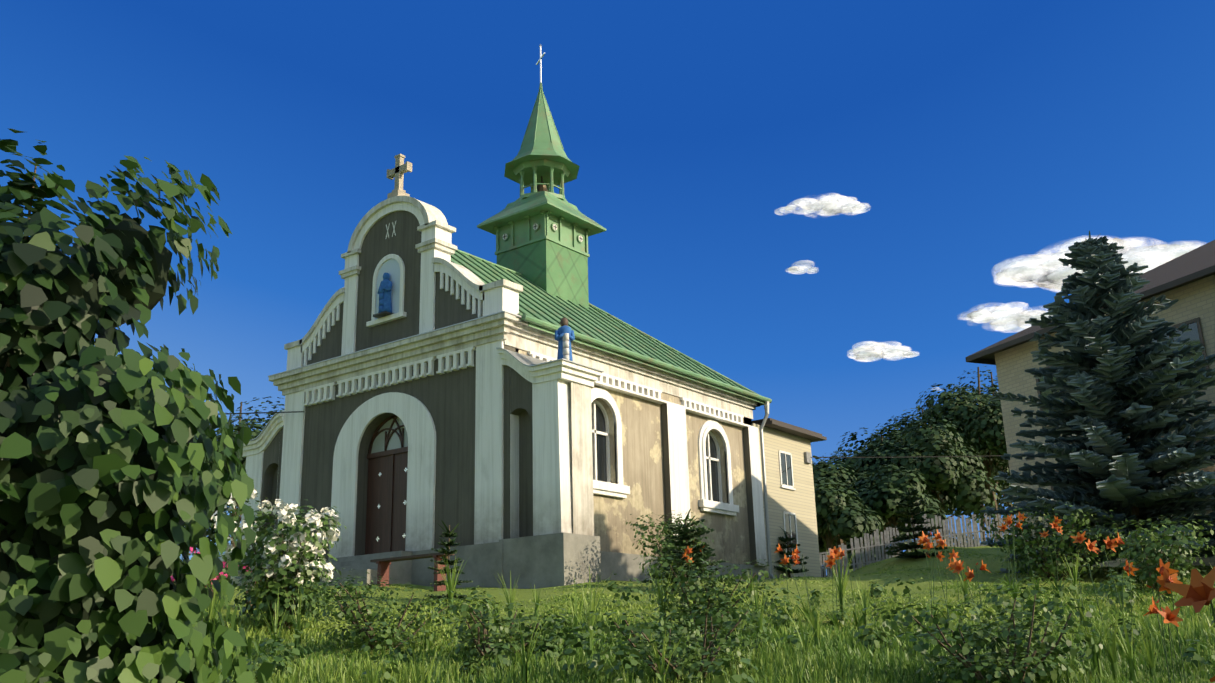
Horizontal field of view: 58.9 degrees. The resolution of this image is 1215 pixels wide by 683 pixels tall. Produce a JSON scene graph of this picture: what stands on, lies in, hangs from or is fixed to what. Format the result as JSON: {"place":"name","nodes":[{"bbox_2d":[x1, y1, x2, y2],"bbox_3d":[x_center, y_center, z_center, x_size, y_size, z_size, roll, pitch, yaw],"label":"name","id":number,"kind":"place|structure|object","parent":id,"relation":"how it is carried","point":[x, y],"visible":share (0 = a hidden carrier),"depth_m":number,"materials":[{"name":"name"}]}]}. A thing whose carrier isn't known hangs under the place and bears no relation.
{"place":"outdoors","nodes":[
{"label":"outdoors","id":0,"kind":"place"},
{"bbox_2d":[0,0,1214,575],"label":"sky","id":1,"kind":"structure","parent":0,"point":[976,135],"materials":[{"name":"blue"}]},
{"bbox_2d":[175,546,1214,682],"bbox_3d":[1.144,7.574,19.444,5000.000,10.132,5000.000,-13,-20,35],"label":"ground","id":2,"kind":"structure","parent":0,"point":[526,596],"depth_m":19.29,"materials":[{"name":"green plant"}]},
{"bbox_2d":[0,128,273,682],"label":"shrub foliage","id":3,"kind":"object","parent":2,"relation":"on","point":[106,491],"visible":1,"depth_m":4.81,"materials":[{"name":"green plant"}]},
{"bbox_2d":[171,547,235,610],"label":"flowers","id":4,"kind":"object","parent":2,"relation":"on","point":[217,577],"visible":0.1,"depth_m":16.59,"materials":[{"name":"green plant"}]},
{"bbox_2d":[177,498,239,551],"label":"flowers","id":5,"kind":"object","parent":2,"relation":"on","point":[211,532],"depth_m":61.66,"materials":[{"name":"pink plant"}]},
{"bbox_2d":[203,553,228,586],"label":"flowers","id":6,"kind":"object","parent":2,"relation":"on","point":[226,572],"depth_m":93.36,"materials":[{"name":"plant"}]},
{"bbox_2d":[183,397,284,580],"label":"tree","id":7,"kind":"object","parent":2,"relation":"on","point":[251,424],"visible":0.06,"depth_m":60.48,"materials":[{"name":"green plant"}]},
{"bbox_2d":[236,565,256,606],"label":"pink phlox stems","id":8,"kind":"object","parent":2,"relation":"on","point":[244,567],"visible":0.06,"depth_m":16.79,"materials":[{"name":"green plant"}]},
{"bbox_2d":[230,411,283,585],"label":"wall","id":9,"kind":"structure","parent":2,"relation":"on","point":[262,452],"depth_m":28.66,"materials":[{"name":"white paint"}]},
{"bbox_2d":[210,488,345,630],"bbox_3d":[-4.328,2.823,14.053,2.136,1.956,1.956,-13,-20,35],"label":"white flower bush","id":10,"kind":"object","parent":2,"relation":"on","point":[300,550],"visible":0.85,"depth_m":13.74,"materials":[{"name":"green plant"}]},
{"bbox_2d":[289,568,491,649],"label":"shrub stems","id":11,"kind":"object","parent":2,"relation":"on","point":[362,632],"visible":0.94,"depth_m":12.13,"materials":[{"name":"green plant"}]},
{"bbox_2d":[370,553,454,591],"bbox_3d":[-4.047,4.956,22.158,2.200,1.050,0.340,-13,-20,35],"label":"bench","id":12,"kind":"object","parent":2,"relation":"on","point":[383,568],"visible":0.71,"depth_m":22.27,"materials":[{"name":"brown wood"}]},
{"bbox_2d":[422,520,478,600],"bbox_3d":[-2.726,3.800,18.460,0.900,1.410,0.806,10,-20,-34],"label":"small spruce","id":13,"kind":"object","parent":2,"relation":"on","point":[449,534],"visible":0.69,"depth_m":18.40,"materials":[{"name":"green plant"}]},
{"bbox_2d":[430,594,572,660],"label":"shrub stems","id":14,"kind":"object","parent":2,"relation":"on","point":[478,631],"visible":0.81,"depth_m":11.33,"materials":[{"name":"green plant"}]},
{"bbox_2d":[268,196,774,587],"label":"chapel","id":15,"kind":"structure","parent":2,"relation":"on","point":[392,445],"depth_m":26.58,"materials":[{"name":"paint"}]},
{"bbox_2d":[373,273,393,317],"bbox_3d":[-5.550,-1.172,26.946,0.460,1.162,0.391,-13,-20,35],"label":"statue","id":16,"kind":"object","parent":15,"relation":"attached to","point":[385,302],"visible":0.96,"depth_m":26.79,"materials":[{"name":"blue metal"}]},
{"bbox_2d":[387,154,411,198],"bbox_3d":[-5.437,-4.181,28.086,0.780,1.450,0.600,-13,-20,35],"label":"cross","id":17,"kind":"object","parent":15,"relation":"on","point":[399,170],"visible":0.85,"depth_m":28.03,"materials":[{"name":"beige stone"}]},
{"bbox_2d":[477,44,605,308],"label":"bell tower","id":18,"kind":"structure","parent":15,"relation":"on","point":[542,231],"depth_m":32.05,"materials":[{"name":"green metal"}]},
{"bbox_2d":[451,249,764,405],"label":"roof","id":19,"kind":"structure","parent":15,"relation":"attached to","point":[538,302],"depth_m":29.59,"materials":[{"name":"green metal"}]},
{"bbox_2d":[496,347,603,588],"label":"buttress","id":20,"kind":"structure","parent":2,"relation":"on","point":[556,542],"depth_m":22.79,"materials":[{"name":"white paint"}]},
{"bbox_2d":[554,318,574,360],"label":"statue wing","id":21,"kind":"structure","parent":20,"relation":"on","point":[564,335],"depth_m":23.60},
{"bbox_2d":[626,510,713,578],"bbox_3d":[1.159,4.173,21.955,1.946,1.535,1.658,7,-18,-28],"label":"shrub","id":22,"kind":"object","parent":2,"relation":"on","point":[665,545],"visible":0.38,"depth_m":21.93,"materials":[{"name":"green plant"}]},
{"bbox_2d":[573,598,792,682],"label":"shrub stems","id":23,"kind":"object","parent":2,"relation":"on","point":[709,642],"visible":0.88,"depth_m":9.38,"materials":[{"name":"green plant"}]},
{"bbox_2d":[642,509,732,592],"bbox_3d":[1.429,3.861,19.586,1.607,1.576,1.805,0,-16,-5],"label":"young spruce","id":24,"kind":"object","parent":2,"relation":"on","point":[683,535],"visible":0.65,"depth_m":19.48,"materials":[{"name":"green plant"}]},
{"bbox_2d":[667,540,734,597],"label":"daylilies","id":25,"kind":"object","parent":2,"relation":"on","point":[688,550],"visible":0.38,"depth_m":16.98,"materials":[{"name":"orange plant"}]},
{"bbox_2d":[203,566,1214,682],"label":"weed leaves","id":26,"kind":"object","parent":2,"relation":"on","point":[550,647],"visible":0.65,"depth_m":10.88,"materials":[{"name":"green plant"}]},
{"bbox_2d":[203,548,1214,682],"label":"tall grass tufts","id":27,"kind":"object","parent":2,"relation":"on","point":[815,625],"visible":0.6,"depth_m":10.88,"materials":[{"name":"green plant"}]},
{"bbox_2d":[633,553,790,633],"bbox_3d":[1.239,3.060,13.009,2.029,0.999,1.422,6,-18,-25],"label":"shrub","id":28,"kind":"object","parent":2,"relation":"on","point":[692,585],"visible":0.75,"depth_m":12.85,"materials":[{"name":"green plant"}]},
{"bbox_2d":[752,418,826,578],"bbox_3d":[3.009,6.209,35.488,7.700,5.920,4.150,-13,-20,35],"label":"church annex","id":29,"kind":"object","parent":2,"relation":"on","point":[790,485],"depth_m":33.72,"materials":[{"name":"beige paint"}]},
{"bbox_2d":[218,411,1002,457],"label":"overhead wires","id":30,"kind":"object","parent":29,"relation":"attached to","point":[810,457],"visible":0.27,"depth_m":35.27,"materials":[{"name":"grey metal"}]},
{"bbox_2d":[774,528,808,577],"bbox_3d":[5.476,6.616,32.464,1.639,2.063,1.776,7,-18,-27],"label":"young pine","id":31,"kind":"object","parent":2,"relation":"on","point":[787,540],"visible":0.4,"depth_m":32.35,"materials":[{"name":"green plant"}]},
{"bbox_2d":[768,544,879,628],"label":"orange lilies","id":32,"kind":"object","parent":2,"relation":"on","point":[833,556],"visible":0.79,"depth_m":14.06,"materials":[{"name":"green plant"}]},
{"bbox_2d":[818,533,837,550],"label":"bush","id":33,"kind":"object","parent":2,"relation":"on","point":[821,542],"depth_m":48.10,"materials":[{"name":"green plant"}]},
{"bbox_2d":[812,456,850,560],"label":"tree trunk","id":34,"kind":"object","parent":2,"relation":"on","point":[825,549],"depth_m":86.36,"materials":[{"name":"green plant"}]},
{"bbox_2d":[812,460,878,568],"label":"tree","id":35,"kind":"object","parent":2,"relation":"on","point":[838,475],"visible":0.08,"depth_m":51.52,"materials":[{"name":"green plant"}]},
{"bbox_2d":[814,477,883,574],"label":"tree","id":36,"kind":"object","parent":2,"relation":"on","point":[846,516],"visible":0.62,"depth_m":45.51,"materials":[{"name":"green plant"}]},
{"bbox_2d":[817,427,894,558],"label":"tree","id":37,"kind":"object","parent":2,"relation":"on","point":[854,438],"visible":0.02,"depth_m":62.04,"materials":[{"name":"green plant"}]},
{"bbox_2d":[813,450,903,564],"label":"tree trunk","id":38,"kind":"object","parent":2,"relation":"on","point":[887,521],"depth_m":67.81,"materials":[{"name":"green plant"}]},
{"bbox_2d":[829,426,958,555],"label":"tree","id":39,"kind":"object","parent":2,"relation":"on","point":[859,465],"visible":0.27,"depth_m":54.06,"materials":[{"name":"green plant"}]},
{"bbox_2d":[822,530,973,576],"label":"fence","id":40,"kind":"object","parent":2,"relation":"on","point":[849,553],"depth_m":95.64,"materials":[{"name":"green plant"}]},
{"bbox_2d":[852,463,946,557],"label":"tree","id":41,"kind":"object","parent":2,"relation":"on","point":[883,496],"visible":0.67,"depth_m":47.85,"materials":[{"name":"green plant"}]},
{"bbox_2d":[884,488,946,557],"bbox_3d":[9.489,5.695,33.670,1.995,2.311,1.815,-13,-20,35],"label":"spruce","id":42,"kind":"object","parent":2,"relation":"on","point":[909,499],"visible":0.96,"depth_m":33.69,"materials":[{"name":"green plant"}]},
{"bbox_2d":[819,513,1015,576],"bbox_3d":[8.087,7.277,35.950,14.577,2.858,0.047,-2,-16,2],"label":"picket fence","id":43,"kind":"object","parent":2,"relation":"on","point":[887,540],"visible":0.29,"depth_m":36.02,"materials":[{"name":"grey wood"}]},
{"bbox_2d":[861,414,1002,545],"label":"tree","id":44,"kind":"object","parent":2,"relation":"on","point":[965,474],"visible":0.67,"depth_m":52.48,"materials":[{"name":"green plant"}]},
{"bbox_2d":[872,408,1003,544],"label":"tree","id":45,"kind":"object","parent":2,"relation":"on","point":[900,423],"visible":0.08,"depth_m":58.86,"materials":[{"name":"green plant"}]},
{"bbox_2d":[890,530,990,623],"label":"daylilies","id":46,"kind":"object","parent":2,"relation":"on","point":[940,542],"visible":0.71,"depth_m":13.84,"materials":[{"name":"green"}]},
{"bbox_2d":[883,367,1010,539],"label":"tree","id":47,"kind":"object","parent":2,"relation":"on","point":[987,418],"visible":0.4,"depth_m":57.44,"materials":[{"name":"green plant"}]},
{"bbox_2d":[884,408,1013,519],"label":"tree","id":48,"kind":"object","parent":2,"relation":"on","point":[998,492],"depth_m":65.01,"materials":[{"name":"green plant"}]},
{"bbox_2d":[933,533,980,546],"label":"bush","id":49,"kind":"object","parent":2,"relation":"on","point":[967,542],"visible":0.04,"depth_m":107.55,"materials":[{"name":"green plant"}]},
{"bbox_2d":[956,393,1003,540],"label":"tree trunk","id":50,"kind":"object","parent":2,"relation":"on","point":[984,524],"depth_m":79.74,"materials":[{"name":"green plant"}]},
{"bbox_2d":[946,366,1014,517],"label":"tree","id":51,"kind":"object","parent":2,"relation":"on","point":[992,388],"visible":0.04,"depth_m":66.74,"materials":[{"name":"green plant"}]},
{"bbox_2d":[851,572,1132,682],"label":"shrub stems","id":52,"kind":"object","parent":2,"relation":"on","point":[957,651],"visible":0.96,"depth_m":9.04,"materials":[{"name":"green plant"}]},
{"bbox_2d":[982,512,1085,599],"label":"daylily scapes","id":53,"kind":"object","parent":2,"relation":"on","point":[1003,527],"visible":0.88,"depth_m":16.26,"materials":[{"name":"green plant"}]},
{"bbox_2d":[898,531,1189,661],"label":"orange lilies","id":54,"kind":"object","parent":2,"relation":"on","point":[958,567],"visible":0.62,"depth_m":11.03,"materials":[{"name":"green plant"}]},
{"bbox_2d":[965,500,1138,580],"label":"shrub stems","id":55,"kind":"object","parent":2,"relation":"on","point":[1037,543],"visible":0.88,"depth_m":20.05,"materials":[{"name":"green plant"}]},
{"bbox_2d":[965,240,1214,566],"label":"brick house","id":56,"kind":"structure","parent":2,"relation":"on","point":[1187,280],"depth_m":26.87,"materials":[{"name":"beige brick"}]},
{"bbox_2d":[980,231,1214,573],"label":"spruce tree","id":57,"kind":"object","parent":2,"relation":"on","point":[1112,385],"visible":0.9,"depth_m":21.61,"materials":[{"name":"green plant"}]},
{"bbox_2d":[1096,515,1214,591],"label":"shrub","id":58,"kind":"object","parent":2,"relation":"on","point":[1145,556],"visible":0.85,"depth_m":16.53,"materials":[{"name":"green plant"}]},
{"bbox_2d":[1143,558,1185,682],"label":"daylily scapes","id":59,"kind":"object","parent":2,"relation":"on","point":[1165,571],"visible":1,"depth_m":7.98,"materials":[{"name":"orange"}]},
{"bbox_2d":[1165,566,1214,681],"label":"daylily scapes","id":60,"kind":"object","parent":2,"relation":"on","point":[1198,593],"visible":1,"depth_m":4.56,"materials":[{"name":"orange plant"}]}
]}

